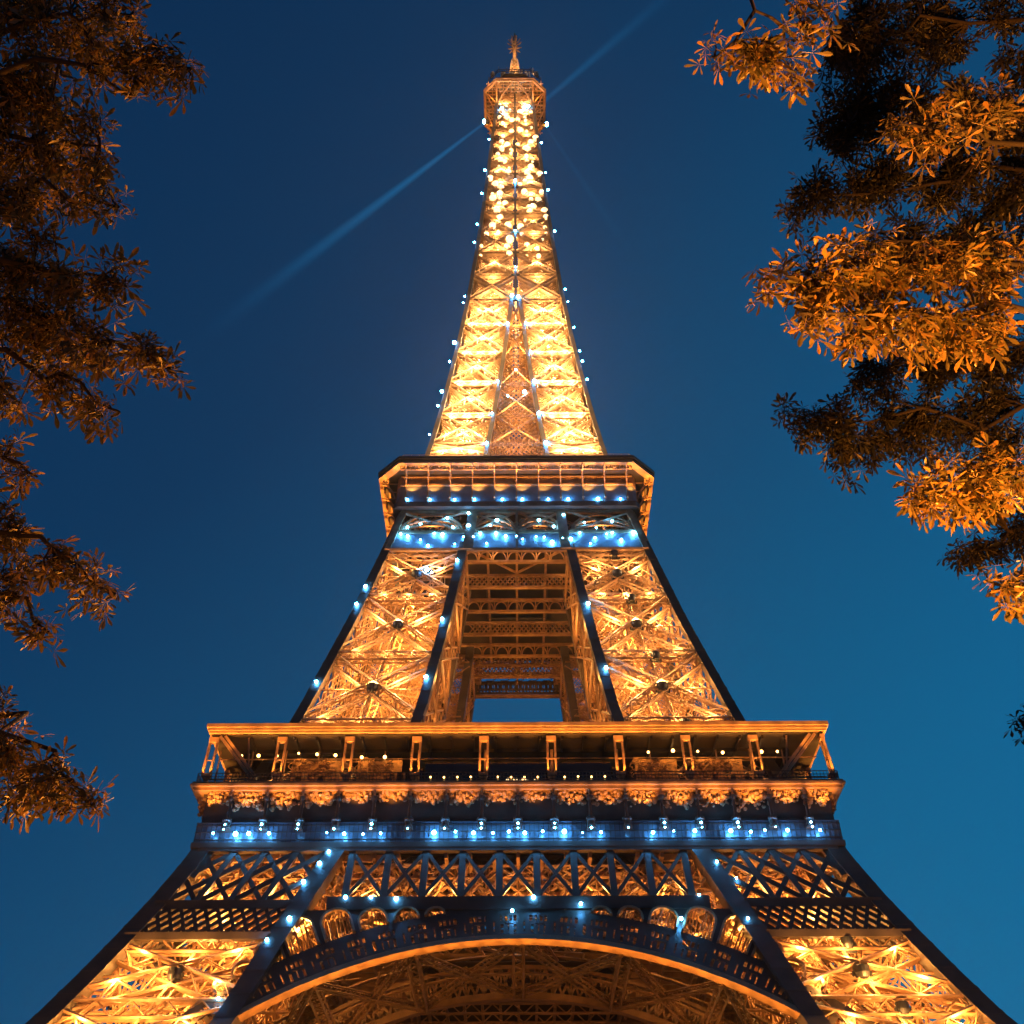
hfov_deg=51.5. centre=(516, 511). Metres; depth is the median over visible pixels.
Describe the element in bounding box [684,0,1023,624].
broad chestnut tree
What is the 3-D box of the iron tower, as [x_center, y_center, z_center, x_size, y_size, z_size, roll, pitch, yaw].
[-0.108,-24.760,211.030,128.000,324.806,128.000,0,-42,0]
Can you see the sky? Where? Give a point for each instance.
(306, 229)
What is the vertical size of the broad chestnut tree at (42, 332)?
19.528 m
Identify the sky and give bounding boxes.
[0,0,1023,1023]
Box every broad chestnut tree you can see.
[0,0,209,834]
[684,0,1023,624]
[770,0,1023,745]
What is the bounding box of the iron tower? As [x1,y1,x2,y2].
[25,33,1017,1023]
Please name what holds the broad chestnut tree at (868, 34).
on the ground

